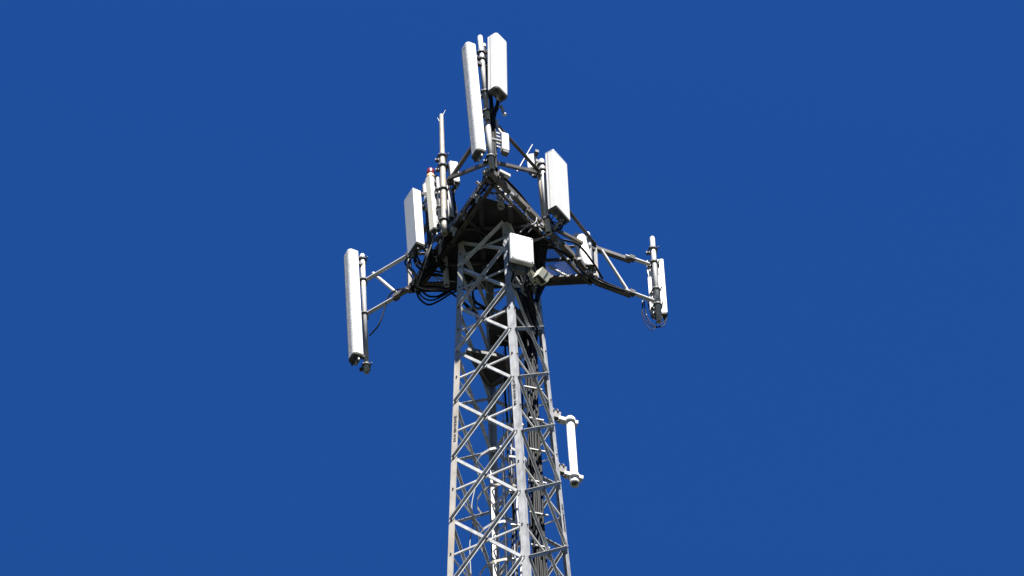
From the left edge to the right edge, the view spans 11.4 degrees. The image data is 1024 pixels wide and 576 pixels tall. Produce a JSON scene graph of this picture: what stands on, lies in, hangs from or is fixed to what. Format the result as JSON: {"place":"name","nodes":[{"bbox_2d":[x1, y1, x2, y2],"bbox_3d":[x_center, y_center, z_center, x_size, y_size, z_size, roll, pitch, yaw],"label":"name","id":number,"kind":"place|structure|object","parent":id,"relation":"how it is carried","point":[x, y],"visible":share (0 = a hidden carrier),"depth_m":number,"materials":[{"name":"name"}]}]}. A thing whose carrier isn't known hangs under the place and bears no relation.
{"place":"outdoors","nodes":[
{"label":"outdoors","id":0,"kind":"place"},
{"bbox_2d":[0,0,1023,575],"label":"sky","id":1,"kind":"structure","parent":0,"point":[830,193],"materials":[{"name":"blue"}]},
{"label":"ground","id":2,"kind":"structure","parent":0,"visible":0},
{"bbox_2d":[447,221,570,575],"bbox_3d":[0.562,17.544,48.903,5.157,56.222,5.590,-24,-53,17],"label":"lattice tower","id":3,"kind":"structure","parent":2,"relation":"on","point":[491,302],"depth_m":67.45,"materials":[{"name":"metal"}]},
{"bbox_2d":[469,490,474,571],"bbox_3d":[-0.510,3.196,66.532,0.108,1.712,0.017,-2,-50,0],"label":"hanging wire","id":4,"kind":"object","parent":3,"relation":"hanging from","point":[472,528],"visible":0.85,"depth_m":66.52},
{"bbox_2d":[465,347,510,388],"bbox_3d":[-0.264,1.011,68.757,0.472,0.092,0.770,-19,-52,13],"label":"rest landing","id":5,"kind":"object","parent":3,"relation":"attached to","point":[490,378],"visible":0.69,"depth_m":68.83,"materials":[{"name":"metal"}]},
{"bbox_2d":[407,118,598,293],"bbox_3d":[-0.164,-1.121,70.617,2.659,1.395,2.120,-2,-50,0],"label":"antenna platform","id":6,"kind":"structure","parent":3,"relation":"on","point":[481,218],"depth_m":70.38,"materials":[{"name":"metal"}]},
{"bbox_2d":[366,252,407,314],"bbox_3d":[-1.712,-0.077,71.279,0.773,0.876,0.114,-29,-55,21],"label":"outrigger arm","id":7,"kind":"object","parent":6,"relation":"attached to","point":[396,296],"visible":0.88,"depth_m":71.22},
{"bbox_2d":[358,253,371,373],"bbox_3d":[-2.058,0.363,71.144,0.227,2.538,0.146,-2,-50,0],"label":"mounting pole","id":8,"kind":"object","parent":7,"relation":"attached to","point":[365,367],"visible":1,"depth_m":71.07,"materials":[{"name":"metal"}]},
{"bbox_2d":[344,249,364,365],"bbox_3d":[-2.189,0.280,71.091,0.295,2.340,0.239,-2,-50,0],"label":"panel antenna","id":9,"kind":"object","parent":8,"relation":"attached to","point":[352,265],"visible":1,"depth_m":70.98,"materials":[{"name":"plastic"}]},
{"bbox_2d":[369,288,407,335],"bbox_3d":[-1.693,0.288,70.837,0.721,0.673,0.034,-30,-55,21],"label":"jumper cables","id":10,"kind":"object","parent":7,"relation":"hanging from","point":[372,332],"visible":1,"depth_m":70.86,"materials":[{"name":"black rubber"}]},
{"bbox_2d":[421,182,432,251],"bbox_3d":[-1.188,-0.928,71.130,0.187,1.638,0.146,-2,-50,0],"label":"mounting pole","id":11,"kind":"object","parent":6,"relation":"attached to","point":[429,235],"visible":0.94,"depth_m":70.97,"materials":[{"name":"metal"}]},
{"bbox_2d":[404,188,426,258],"bbox_3d":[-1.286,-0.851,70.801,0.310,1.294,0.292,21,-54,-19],"label":"panel antenna","id":12,"kind":"object","parent":11,"relation":"attached to","point":[414,206],"visible":1,"depth_m":70.71,"materials":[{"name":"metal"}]},
{"bbox_2d":[404,235,465,291],"bbox_3d":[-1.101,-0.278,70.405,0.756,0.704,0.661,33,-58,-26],"label":"jumper cables","id":13,"kind":"object","parent":12,"relation":"attached to","point":[418,263],"visible":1,"depth_m":70.28,"materials":[{"name":"black rubber"}]},
{"bbox_2d":[422,184,427,210],"bbox_3d":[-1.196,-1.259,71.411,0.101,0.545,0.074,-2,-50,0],"label":"pipe bands","id":14,"kind":"object","parent":11,"relation":"attached to","point":[424,194],"visible":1,"depth_m":71.38,"materials":[{"name":"silver metal"}]},
{"bbox_2d":[434,177,440,228],"bbox_3d":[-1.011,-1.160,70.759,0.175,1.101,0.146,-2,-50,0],"label":"mounting pole","id":15,"kind":"object","parent":6,"relation":"attached to","point":[438,206],"visible":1,"depth_m":70.81,"materials":[{"name":"metal"}]},
{"bbox_2d":[425,175,439,235],"bbox_3d":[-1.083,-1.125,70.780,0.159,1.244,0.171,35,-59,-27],"label":"panel antenna","id":16,"kind":"object","parent":15,"relation":"attached to","point":[432,204],"visible":1,"depth_m":70.73,"materials":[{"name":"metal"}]},
{"bbox_2d":[426,167,438,178],"bbox_3d":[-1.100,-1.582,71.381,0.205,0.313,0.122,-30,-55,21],"label":"warning lamp","id":17,"kind":"object","parent":16,"relation":"attached to","point":[430,171],"visible":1,"depth_m":71.39,"materials":[{"name":"glass"}]},
{"bbox_2d":[414,219,469,290],"bbox_3d":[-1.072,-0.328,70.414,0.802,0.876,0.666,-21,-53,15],"label":"jumper cables","id":18,"kind":"object","parent":6,"relation":"attached to","point":[432,260],"visible":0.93,"depth_m":70.34,"materials":[{"name":"black rubber"}]},
{"bbox_2d":[435,111,450,236],"bbox_3d":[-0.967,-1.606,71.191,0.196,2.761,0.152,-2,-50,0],"label":"mounting pole","id":19,"kind":"object","parent":6,"relation":"attached to","point":[442,170],"visible":1,"depth_m":71.04,"materials":[{"name":"metal"}]},
{"bbox_2d":[436,229,449,287],"bbox_3d":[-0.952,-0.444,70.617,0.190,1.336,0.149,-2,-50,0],"label":"mounting pole","id":20,"kind":"object","parent":6,"relation":"attached to","point":[446,277],"visible":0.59,"depth_m":70.24,"materials":[{"name":"metal"}]},
{"bbox_2d":[415,285,477,313],"bbox_3d":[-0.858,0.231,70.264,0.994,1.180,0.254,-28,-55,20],"label":"jumper cables","id":21,"kind":"object","parent":6,"relation":"hanging from","point":[465,304],"visible":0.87,"depth_m":70.59,"materials":[{"name":"black rubber"}]},
{"bbox_2d":[436,160,457,262],"bbox_3d":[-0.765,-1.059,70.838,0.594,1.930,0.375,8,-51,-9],"label":"jumper cables","id":22,"kind":"object","parent":6,"relation":"attached to","point":[438,257],"visible":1,"depth_m":70.38,"materials":[{"name":"black rubber"}]},
{"bbox_2d":[446,185,454,220],"bbox_3d":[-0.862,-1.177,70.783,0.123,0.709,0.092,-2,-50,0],"label":"mounting pole","id":23,"kind":"object","parent":6,"relation":"attached to","point":[451,208],"visible":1,"depth_m":70.72,"materials":[{"name":"metal"}]},
{"bbox_2d":[446,161,459,188],"bbox_3d":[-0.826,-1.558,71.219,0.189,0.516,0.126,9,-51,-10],"label":"panel antenna","id":24,"kind":"object","parent":6,"relation":"attached to","point":[452,165],"visible":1,"depth_m":71.20,"materials":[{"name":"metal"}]},
{"bbox_2d":[476,35,492,121],"bbox_3d":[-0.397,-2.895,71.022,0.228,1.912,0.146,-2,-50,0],"label":"mounting pole","id":25,"kind":"object","parent":6,"relation":"attached to","point":[486,111],"visible":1,"depth_m":70.95,"materials":[{"name":"metal"}]},
{"bbox_2d":[461,42,486,161],"bbox_3d":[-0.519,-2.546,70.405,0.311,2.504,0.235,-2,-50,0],"label":"panel antenna","id":26,"kind":"object","parent":25,"relation":"attached to","point":[471,65],"visible":1,"depth_m":70.30,"materials":[{"name":"plastic"}]},
{"bbox_2d":[483,43,499,168],"bbox_3d":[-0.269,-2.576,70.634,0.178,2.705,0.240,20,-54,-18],"label":"jumper cables","id":27,"kind":"object","parent":25,"relation":"attached to","point":[493,116],"visible":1,"depth_m":70.44,"materials":[{"name":"black rubber"}]},
{"bbox_2d":[495,119,501,134],"bbox_3d":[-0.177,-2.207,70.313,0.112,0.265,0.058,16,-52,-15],"label":"cable splice","id":28,"kind":"object","parent":27,"relation":"attached to","point":[497,127],"visible":1,"depth_m":70.29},
{"bbox_2d":[485,33,506,102],"bbox_3d":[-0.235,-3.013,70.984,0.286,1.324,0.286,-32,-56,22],"label":"panel antenna","id":29,"kind":"object","parent":25,"relation":"attached to","point":[496,51],"visible":1,"depth_m":70.86,"materials":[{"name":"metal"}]},
{"bbox_2d":[500,105,506,115],"bbox_3d":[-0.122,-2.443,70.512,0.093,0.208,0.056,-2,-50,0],"label":"hanging connector","id":30,"kind":"object","parent":29,"relation":"hanging from","point":[503,111],"visible":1,"depth_m":70.48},
{"bbox_2d":[483,117,496,171],"bbox_3d":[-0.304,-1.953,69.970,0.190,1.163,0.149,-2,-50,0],"label":"mounting pole","id":31,"kind":"object","parent":6,"relation":"attached to","point":[490,157],"visible":1,"depth_m":69.83,"materials":[{"name":"metal"}]},
{"bbox_2d":[482,168,510,185],"bbox_3d":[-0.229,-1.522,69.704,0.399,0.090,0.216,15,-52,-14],"label":"junction box","id":32,"kind":"object","parent":6,"relation":"attached to","point":[502,174],"visible":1,"depth_m":69.67,"materials":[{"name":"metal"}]},
{"bbox_2d":[492,132,508,156],"bbox_3d":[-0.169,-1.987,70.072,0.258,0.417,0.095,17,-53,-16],"label":"radio unit","id":33,"kind":"object","parent":6,"relation":"attached to","point":[503,141],"visible":1,"depth_m":70.05,"materials":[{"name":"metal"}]},
{"bbox_2d":[496,185,504,209],"bbox_3d":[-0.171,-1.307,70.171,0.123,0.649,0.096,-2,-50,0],"label":"mounting pole","id":34,"kind":"object","parent":6,"relation":"attached to","point":[500,207],"visible":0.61,"depth_m":69.97,"materials":[{"name":"metal"}]},
{"bbox_2d":[470,167,531,207],"bbox_3d":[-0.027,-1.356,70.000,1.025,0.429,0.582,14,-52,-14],"label":"jumper cables","id":35,"kind":"object","parent":6,"relation":"hanging from","point":[510,184],"visible":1,"depth_m":69.90,"materials":[{"name":"black rubber"}]},
{"bbox_2d":[521,228,545,358],"bbox_3d":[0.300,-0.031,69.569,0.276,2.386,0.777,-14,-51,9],"label":"jumper cables","id":36,"kind":"object","parent":6,"relation":"hanging from","point":[537,251],"visible":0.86,"depth_m":69.97,"materials":[{"name":"black rubber"}]},
{"bbox_2d":[532,163,543,218],"bbox_3d":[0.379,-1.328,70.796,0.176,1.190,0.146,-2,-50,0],"label":"mounting pole","id":37,"kind":"object","parent":6,"relation":"attached to","point":[540,194],"visible":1,"depth_m":70.70,"materials":[{"name":"metal"}]},
{"bbox_2d":[527,149,538,175],"bbox_3d":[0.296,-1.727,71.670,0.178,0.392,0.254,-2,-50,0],"label":"panel antenna","id":38,"kind":"object","parent":37,"relation":"attached to","point":[533,158],"visible":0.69,"depth_m":71.70,"materials":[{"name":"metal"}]},
{"bbox_2d":[516,144,532,171],"bbox_3d":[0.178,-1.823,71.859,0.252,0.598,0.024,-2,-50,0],"label":"whip aerial","id":39,"kind":"object","parent":38,"relation":"attached to","point":[524,158],"visible":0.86,"depth_m":71.83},
{"bbox_2d":[519,217,564,242],"bbox_3d":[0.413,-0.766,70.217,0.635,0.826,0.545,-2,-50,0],"label":"jumper cables","id":40,"kind":"object","parent":6,"relation":"attached to","point":[560,222],"visible":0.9,"depth_m":70.05,"materials":[{"name":"black rubber"}]},
{"bbox_2d":[535,158,552,234],"bbox_3d":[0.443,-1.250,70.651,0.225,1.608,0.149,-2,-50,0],"label":"mounting pole","id":41,"kind":"object","parent":6,"relation":"attached to","point":[541,164],"visible":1,"depth_m":70.59,"materials":[{"name":"metal"}]},
{"bbox_2d":[545,149,569,224],"bbox_3d":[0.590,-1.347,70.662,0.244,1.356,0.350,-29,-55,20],"label":"panel antenna","id":42,"kind":"object","parent":41,"relation":"attached to","point":[557,186],"visible":1,"depth_m":70.54,"materials":[{"name":"plastic"}]},
{"bbox_2d":[540,239,625,291],"bbox_3d":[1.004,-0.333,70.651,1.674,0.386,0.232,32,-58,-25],"label":"jumper cables","id":43,"kind":"object","parent":6,"relation":"attached to","point":[605,283],"visible":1,"depth_m":70.65,"materials":[{"name":"black rubber"}]},
{"bbox_2d":[585,231,597,272],"bbox_3d":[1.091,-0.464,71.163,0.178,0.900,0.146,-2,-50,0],"label":"mounting pole","id":44,"kind":"object","parent":6,"relation":"attached to","point":[589,243],"visible":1,"depth_m":71.21,"materials":[{"name":"metal"}]},
{"bbox_2d":[573,233,594,273],"bbox_3d":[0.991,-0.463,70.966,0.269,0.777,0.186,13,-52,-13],"label":"panel antenna","id":45,"kind":"object","parent":44,"relation":"attached to","point":[582,254],"visible":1,"depth_m":70.93,"materials":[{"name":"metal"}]},
{"bbox_2d":[595,246,653,302],"bbox_3d":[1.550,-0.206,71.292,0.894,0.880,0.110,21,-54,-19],"label":"outrigger arm","id":46,"kind":"object","parent":6,"relation":"attached to","point":[606,253],"visible":1,"depth_m":71.27},
{"bbox_2d":[641,300,666,330],"bbox_3d":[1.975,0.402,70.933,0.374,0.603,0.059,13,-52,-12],"label":"jumper cables","id":47,"kind":"object","parent":46,"relation":"attached to","point":[655,326],"visible":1,"depth_m":70.89,"materials":[{"name":"black rubber"}]},
{"bbox_2d":[646,236,663,323],"bbox_3d":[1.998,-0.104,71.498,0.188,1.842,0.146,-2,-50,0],"label":"mounting pole","id":48,"kind":"object","parent":46,"relation":"attached to","point":[656,288],"visible":1,"depth_m":71.43,"materials":[{"name":"metal"}]},
{"bbox_2d":[647,259,667,319],"bbox_3d":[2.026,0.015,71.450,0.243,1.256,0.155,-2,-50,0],"label":"panel antenna","id":49,"kind":"object","parent":48,"relation":"attached to","point":[661,281],"visible":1,"depth_m":71.46,"materials":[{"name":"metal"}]},
{"bbox_2d":[476,446,531,575],"bbox_3d":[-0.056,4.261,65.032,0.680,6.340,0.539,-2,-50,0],"label":"caged ladder","id":50,"kind":"object","parent":3,"relation":"attached to","point":[504,558],"visible":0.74,"depth_m":66.61,"materials":[{"name":"metal"}]},
{"bbox_2d":[503,351,504,457],"bbox_3d":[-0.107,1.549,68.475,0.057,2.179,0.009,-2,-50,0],"label":"hanging wire","id":51,"kind":"object","parent":3,"relation":"hanging from","point":[503,418],"visible":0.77,"depth_m":68.09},
{"bbox_2d":[471,269,537,344],"bbox_3d":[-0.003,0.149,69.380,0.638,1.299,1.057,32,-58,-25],"label":"jumper cables","id":52,"kind":"object","parent":3,"relation":"attached to","point":[524,283],"visible":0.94,"depth_m":69.06,"materials":[{"name":"black rubber"}]},
{"bbox_2d":[486,305,526,346],"bbox_3d":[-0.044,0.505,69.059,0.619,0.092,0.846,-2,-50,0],"label":"rest landing","id":53,"kind":"object","parent":3,"relation":"attached to","point":[494,330],"visible":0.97,"depth_m":69.11,"materials":[{"name":"metal"}]},
{"bbox_2d":[504,345,524,575],"bbox_3d":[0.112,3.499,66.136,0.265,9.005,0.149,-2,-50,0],"label":"feeder cables","id":54,"kind":"object","parent":3,"relation":"attached to","point":[511,472],"visible":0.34,"depth_m":67.40,"materials":[{"name":"black rubber"}]},
{"bbox_2d":[507,233,533,275],"bbox_3d":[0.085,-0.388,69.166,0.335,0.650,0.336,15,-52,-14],"label":"radio unit","id":55,"kind":"object","parent":3,"relation":"attached to","point":[520,252],"visible":1,"depth_m":69.03,"materials":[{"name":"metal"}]},
{"bbox_2d":[496,255,549,575],"bbox_3d":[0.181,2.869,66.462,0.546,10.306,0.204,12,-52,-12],"label":"feeder cables","id":56,"kind":"object","parent":3,"relation":"attached to","point":[537,502],"visible":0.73,"depth_m":67.29,"materials":[{"name":"rubber"}]},
{"bbox_2d":[527,270,538,286],"bbox_3d":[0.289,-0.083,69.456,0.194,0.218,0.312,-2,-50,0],"label":"equipment hood","id":57,"kind":"object","parent":3,"relation":"attached to","point":[531,274],"visible":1,"depth_m":69.38,"materials":[{"name":"beige plastic"}]},
{"bbox_2d":[531,267,551,290],"bbox_3d":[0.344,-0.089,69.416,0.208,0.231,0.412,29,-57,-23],"label":"equipment hood","id":58,"kind":"object","parent":3,"relation":"attached to","point":[543,274],"visible":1,"depth_m":69.33,"materials":[{"name":"beige plastic"}]},
{"bbox_2d":[553,408,582,487],"bbox_3d":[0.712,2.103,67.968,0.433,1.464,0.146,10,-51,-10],"label":"tubular antenna","id":59,"kind":"object","parent":3,"relation":"attached to","point":[573,476],"visible":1,"depth_m":67.86,"materials":[{"name":"metal"}]}
]}

